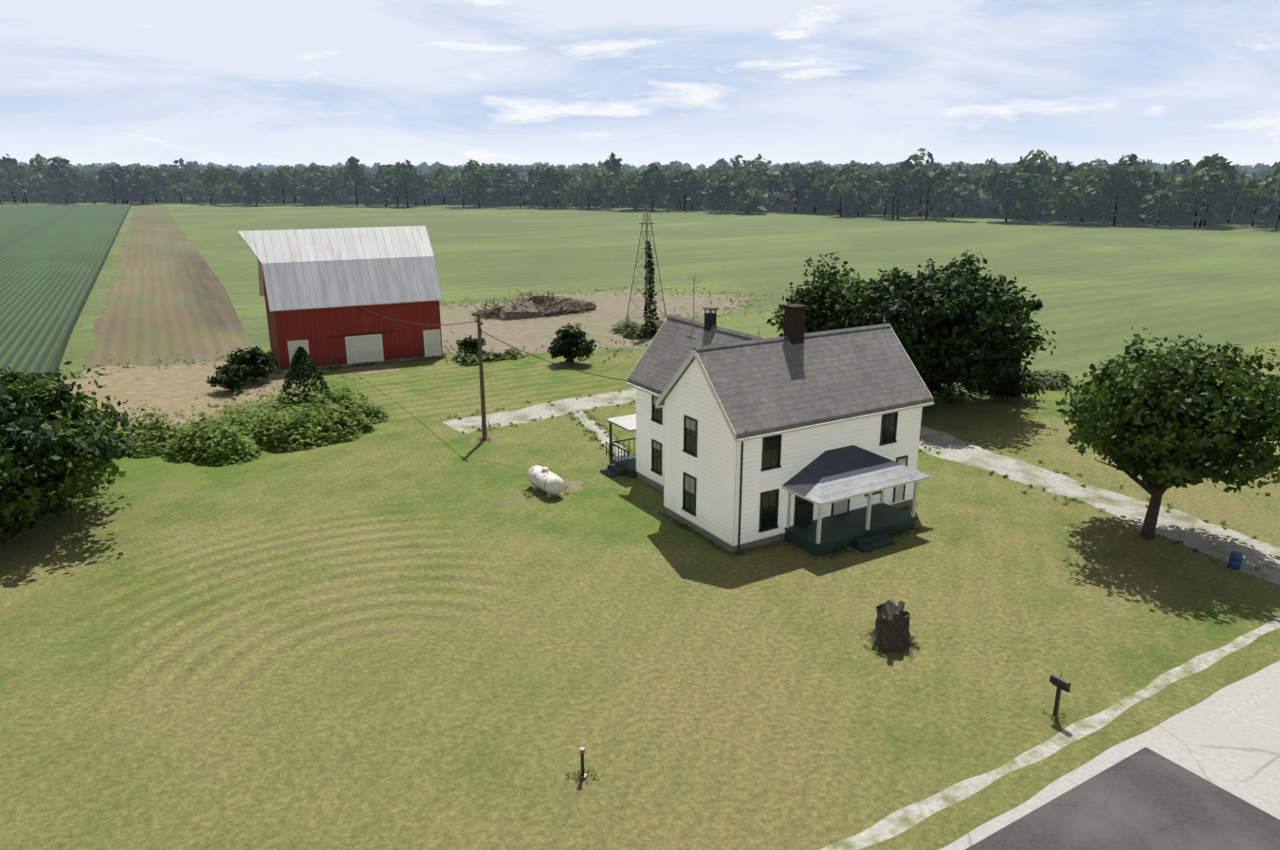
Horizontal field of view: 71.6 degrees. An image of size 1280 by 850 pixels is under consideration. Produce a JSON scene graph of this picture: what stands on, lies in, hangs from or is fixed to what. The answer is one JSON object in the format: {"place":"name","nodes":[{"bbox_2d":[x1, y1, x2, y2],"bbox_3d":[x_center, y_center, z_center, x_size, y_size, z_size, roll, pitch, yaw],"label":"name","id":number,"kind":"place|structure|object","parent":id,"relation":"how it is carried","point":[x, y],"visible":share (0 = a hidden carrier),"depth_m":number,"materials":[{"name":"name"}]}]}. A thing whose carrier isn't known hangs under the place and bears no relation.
{"place":"outdoors","nodes":[
{"label":"outdoors","id":0,"kind":"place"},
{"bbox_2d":[0,203,130,385],"bbox_3d":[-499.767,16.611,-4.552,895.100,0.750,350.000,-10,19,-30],"label":"corn field","id":1,"kind":"structure","parent":0,"point":[52,259],"depth_m":125.74,"materials":[{"name":"green plant"}]},
{"bbox_2d":[63,204,254,368],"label":"plowed field","id":2,"kind":"structure","parent":0,"point":[167,297],"depth_m":99.85,"materials":[{"name":"brown soil"}]},
{"bbox_2d":[55,205,135,380],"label":"field margin grass","id":3,"kind":"structure","parent":2,"relation":"on","point":[82,341],"depth_m":94.67,"materials":[{"name":"green plant"}]},
{"bbox_2d":[48,360,332,427],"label":"dry ground","id":4,"kind":"structure","parent":0,"point":[170,389],"depth_m":62.70,"materials":[{"name":"beige soil"}]},
{"bbox_2d":[54,347,370,441],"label":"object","id":5,"kind":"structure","parent":4,"relation":"on","point":[210,405],"depth_m":64.29,"materials":[{"name":"green plant"}]},
{"bbox_2d":[439,290,749,356],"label":"dirt yard","id":6,"kind":"structure","parent":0,"point":[596,322],"depth_m":91.16,"materials":[{"name":"beige soil"}]},
{"bbox_2d":[469,288,597,320],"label":"brush pile","id":7,"kind":"object","parent":6,"relation":"on","point":[538,306],"visible":0.96,"depth_m":93.57,"materials":[{"name":"brown wood"}]},
{"bbox_2d":[623,203,666,336],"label":"windmill tower","id":8,"kind":"structure","parent":6,"relation":"on","point":[647,225],"depth_m":82.41,"materials":[{"name":"silver metal"}]},
{"bbox_2d":[641,240,659,335],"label":"climbing vine","id":9,"kind":"object","parent":8,"relation":"attached to","point":[650,281],"visible":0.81,"depth_m":82.31,"materials":[{"name":"green plant"}]},
{"bbox_2d":[571,410,627,456],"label":"concrete path","id":10,"kind":"structure","parent":0,"point":[588,423],"depth_m":52.94,"materials":[{"name":"grey concrete"}]},
{"bbox_2d":[567,410,631,457],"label":"grass tufts","id":11,"kind":"object","parent":10,"relation":"on","point":[595,423],"depth_m":52.57,"materials":[{"name":"green plant"}]},
{"bbox_2d":[0,339,1279,849],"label":"lawn","id":12,"kind":"structure","parent":0,"point":[398,630],"depth_m":29.41,"materials":[{"name":"green plant"}]},
{"bbox_2d":[0,358,146,544],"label":"tree","id":13,"kind":"object","parent":12,"relation":"on","point":[53,445],"depth_m":36.47,"materials":[{"name":"green plant"}]},
{"bbox_2d":[111,372,389,465],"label":"shrubs","id":14,"kind":"object","parent":12,"relation":"on","point":[292,426],"visible":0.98,"depth_m":50.30,"materials":[{"name":"green plant"}]},
{"bbox_2d":[277,346,332,411],"bbox_3d":[-21.271,-2.839,56.256,3.486,4.438,3.499,0,16,-1],"label":"conical evergreen tree","id":15,"kind":"object","parent":12,"relation":"on","point":[299,361],"depth_m":55.69,"materials":[{"name":"green plant"}]},
{"bbox_2d":[237,225,443,372],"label":"barn","id":16,"kind":"structure","parent":12,"relation":"on","point":[319,288],"depth_m":69.64,"materials":[{"name":"metal"}]},
{"bbox_2d":[268,349,447,373],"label":"grass tufts","id":17,"kind":"object","parent":12,"relation":"on","point":[337,366],"depth_m":70.80,"materials":[{"name":"green plant"}]},
{"bbox_2d":[331,362,401,374],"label":"worn ground","id":18,"kind":"structure","parent":12,"relation":"on","point":[374,368],"depth_m":68.87,"materials":[{"name":"beige soil"}]},
{"bbox_2d":[454,334,487,354],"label":"bush","id":19,"kind":"object","parent":12,"relation":"on","point":[468,344],"depth_m":73.22,"materials":[{"name":"green plant"}]},
{"bbox_2d":[475,312,489,439],"bbox_3d":[-9.122,-2.832,51.238,0.468,7.620,3.180,-3,16,-9],"label":"utility pole","id":20,"kind":"object","parent":12,"relation":"on","point":[478,320],"visible":0.88,"depth_m":50.13,"materials":[{"name":"brown wood"}]},
{"bbox_2d":[361,306,475,325],"bbox_3d":[-15.305,-7.473,59.156,0.044,2.320,23.696,-10,19,-31],"label":"overhead wire","id":21,"kind":"object","parent":20,"relation":"attached to","point":[421,323],"visible":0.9,"depth_m":56.74,"materials":[{"name":"black paint"}]},
{"bbox_2d":[469,435,501,443],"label":"worn ground","id":22,"kind":"structure","parent":12,"relation":"on","point":[477,440],"depth_m":51.12,"materials":[{"name":"beige soil"}]},
{"bbox_2d":[494,479,584,504],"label":"worn ground","id":23,"kind":"structure","parent":12,"relation":"on","point":[574,485],"depth_m":42.40,"materials":[{"name":"beige soil"}]},
{"bbox_2d":[527,465,564,496],"bbox_3d":[-4.557,2.631,42.702,0.960,1.280,2.500,-11,19,-33],"label":"propane tank","id":24,"kind":"object","parent":23,"relation":"on","point":[548,482],"visible":1,"depth_m":42.11,"materials":[{"name":"silver metal"}]},
{"bbox_2d":[547,322,597,364],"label":"round bush","id":25,"kind":"object","parent":12,"relation":"on","point":[575,340],"depth_m":69.62,"materials":[{"name":"green plant"}]},
{"bbox_2d":[579,746,586,779],"bbox_3d":[-1.472,8.647,22.714,0.185,0.860,0.185,12,20,35],"label":"lawn pipe post","id":26,"kind":"object","parent":12,"relation":"on","point":[581,750],"visible":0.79,"depth_m":22.66,"materials":[{"name":"black paint"}]},
{"bbox_2d":[439,285,781,363],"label":"grass tufts","id":27,"kind":"object","parent":12,"relation":"on","point":[696,316],"depth_m":101.59,"materials":[{"name":"green plant"}]},
{"bbox_2d":[451,317,1071,403],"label":"weeds","id":28,"kind":"object","parent":12,"relation":"on","point":[473,357],"visible":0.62,"depth_m":71.31,"materials":[{"name":"green plant"}]},
{"bbox_2d":[600,274,933,556],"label":"house","id":29,"kind":"structure","parent":12,"relation":"on","point":[795,434],"depth_m":37.36,"materials":[{"name":"white wood"}]},
{"bbox_2d":[480,329,627,381],"bbox_3d":[-4.453,-3.685,46.553,11.006,1.574,0.044,11,20,34],"label":"house wire","id":30,"kind":"object","parent":29,"relation":"attached to","point":[553,362],"visible":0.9,"depth_m":46.66,"materials":[{"name":"black paint"}]},
{"bbox_2d":[478,436,1065,781],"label":"grass tufts","id":31,"kind":"object","parent":12,"relation":"on","point":[875,650],"depth_m":28.63,"materials":[{"name":"green plant"}]},
{"bbox_2d":[658,503,919,557],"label":"grass tufts","id":32,"kind":"object","parent":12,"relation":"on","point":[847,548],"depth_m":37.00,"materials":[{"name":"green plant"}]},
{"bbox_2d":[766,252,890,336],"bbox_3d":[13.691,-7.028,61.471,9.716,9.780,9.236,0,16,-1],"label":"tree","id":33,"kind":"object","parent":12,"relation":"on","point":[826,310],"visible":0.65,"depth_m":59.66,"materials":[{"name":"green plant"}]},
{"bbox_2d":[870,599,914,652],"bbox_3d":[8.209,6.534,29.106,1.595,1.357,1.334,-6,17,-19],"label":"tree stump","id":34,"kind":"object","parent":12,"relation":"on","point":[890,631],"visible":0.98,"depth_m":28.80,"materials":[{"name":"brown wood"}]},
{"bbox_2d":[839,249,1056,407],"bbox_3d":[19.576,-5.978,57.040,13.595,10.229,12.953,0,16,-1],"label":"tree","id":35,"kind":"object","parent":12,"relation":"on","point":[968,330],"depth_m":53.29,"materials":[{"name":"green plant"}]},
{"bbox_2d":[974,367,1045,400],"bbox_3d":[24.937,-2.837,59.638,5.086,2.750,4.566,0,16,-1],"label":"bush","id":36,"kind":"object","parent":12,"relation":"on","point":[1019,385],"depth_m":58.63,"materials":[{"name":"green plant"}]},
{"bbox_2d":[1049,672,1070,718],"bbox_3d":[11.842,7.686,25.091,0.205,1.380,0.560,-10,19,-30],"label":"mailbox","id":37,"kind":"object","parent":12,"relation":"on","point":[1059,683],"visible":0.98,"depth_m":25.02,"materials":[{"name":"black paint"}]},
{"bbox_2d":[899,642,1279,849],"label":"grass verge","id":38,"kind":"structure","parent":12,"relation":"on","point":[946,832],"depth_m":22.77,"materials":[{"name":"green plant"}]},
{"bbox_2d":[1055,326,1279,539],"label":"tree","id":39,"kind":"object","parent":12,"relation":"on","point":[1172,416],"depth_m":34.03,"materials":[{"name":"green plant"}]},
{"bbox_2d":[1227,550,1243,569],"bbox_3d":[23.271,5.288,34.677,0.454,0.648,0.442,-10,19,-30],"label":"blue barrel","id":40,"kind":"object","parent":12,"relation":"on","point":[1235,557],"visible":1,"depth_m":34.53,"materials":[{"name":"blue plastic"}]},
{"bbox_2d":[0,189,1279,379],"bbox_3d":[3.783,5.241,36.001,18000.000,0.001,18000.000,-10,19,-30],"label":"field ground","id":41,"kind":"structure","parent":0,"point":[1098,288],"depth_m":157.97,"materials":[{"name":"green plant"}]},
{"bbox_2d":[205,364,255,391],"bbox_3d":[-28.443,-3.156,61.847,3.310,2.132,2.997,0,16,-1],"label":"bush","id":42,"kind":"object","parent":41,"relation":"on","point":[230,377],"depth_m":61.30,"materials":[{"name":"green plant"}]},
{"bbox_2d":[221,345,275,382],"bbox_3d":[-28.449,-4.331,64.534,3.835,2.892,3.327,0,16,-1],"label":"bush","id":43,"kind":"object","parent":41,"relation":"on","point":[256,358],"depth_m":63.80,"materials":[{"name":"green plant"}]},
{"bbox_2d":[0,0,1279,168],"label":"sky","id":44,"kind":"structure","parent":0,"point":[244,83],"materials":[{"name":"blue"}]},
{"bbox_2d":[17,157,1269,178],"bbox_3d":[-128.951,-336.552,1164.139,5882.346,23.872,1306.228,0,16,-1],"label":"forest belt","id":45,"kind":"object","parent":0,"point":[1259,169],"visible":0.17,"depth_m":934.98,"materials":[{"name":"green plant"}]},
{"bbox_2d":[6,158,1279,183],"bbox_3d":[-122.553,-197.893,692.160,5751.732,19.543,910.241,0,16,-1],"label":"forest belt","id":46,"kind":"object","parent":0,"point":[979,168],"visible":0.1,"depth_m":572.65,"materials":[{"name":"green plant"}]},
{"bbox_2d":[18,160,1271,172],"bbox_3d":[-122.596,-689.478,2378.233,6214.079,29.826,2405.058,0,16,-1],"label":"forest belt","id":47,"kind":"object","parent":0,"point":[686,165],"visible":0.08,"depth_m":1823.18,"materials":[{"name":"green plant"}]},
{"bbox_2d":[16,168,1279,201],"bbox_3d":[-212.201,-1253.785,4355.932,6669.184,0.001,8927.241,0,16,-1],"label":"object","id":48,"kind":"structure","parent":0,"point":[981,194],"depth_m":403.10,"materials":[{"name":"green plant"}]},
{"bbox_2d":[0,148,1279,229],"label":"treeline","id":49,"kind":"object","parent":48,"relation":"on","point":[1213,175],"depth_m":303.97,"materials":[{"name":"green plant"}]},
{"bbox_2d":[0,175,1279,228],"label":"tree line","id":50,"kind":"object","parent":48,"relation":"on","point":[809,202],"visible":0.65,"depth_m":306.36,"materials":[{"name":"green plant"}]},
{"bbox_2d":[54,147,1256,191],"bbox_3d":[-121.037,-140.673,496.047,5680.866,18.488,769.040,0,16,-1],"label":"forest belt","id":51,"kind":"object","parent":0,"point":[1174,172],"visible":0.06,"depth_m":368.10,"materials":[{"name":"green plant"}]},
{"bbox_2d":[442,387,1279,585],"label":"gravel driveway","id":52,"kind":"structure","parent":0,"point":[1219,541],"depth_m":43.53,"materials":[{"name":"grey gravel"}]},
{"bbox_2d":[447,389,1261,570],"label":"grass tufts","id":53,"kind":"object","parent":52,"relation":"on","point":[1075,499],"depth_m":45.13,"materials":[{"name":"green plant"}]},
{"bbox_2d":[819,616,1279,849],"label":"sidewalk","id":54,"kind":"structure","parent":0,"point":[898,821],"depth_m":23.66,"materials":[{"name":"grey concrete"}]},
{"bbox_2d":[938,659,1279,849],"bbox_3d":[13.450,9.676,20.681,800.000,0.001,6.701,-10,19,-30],"label":"road","id":55,"kind":"structure","parent":0,"point":[1226,738],"depth_m":23.93,"materials":[{"name":"grey concrete"}]},
{"bbox_2d":[965,746,1279,849],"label":"asphalt patch","id":56,"kind":"object","parent":55,"relation":"on","point":[1145,797],"visible":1,"depth_m":21.38,"materials":[{"name":"grey asphalt"}]}
]}

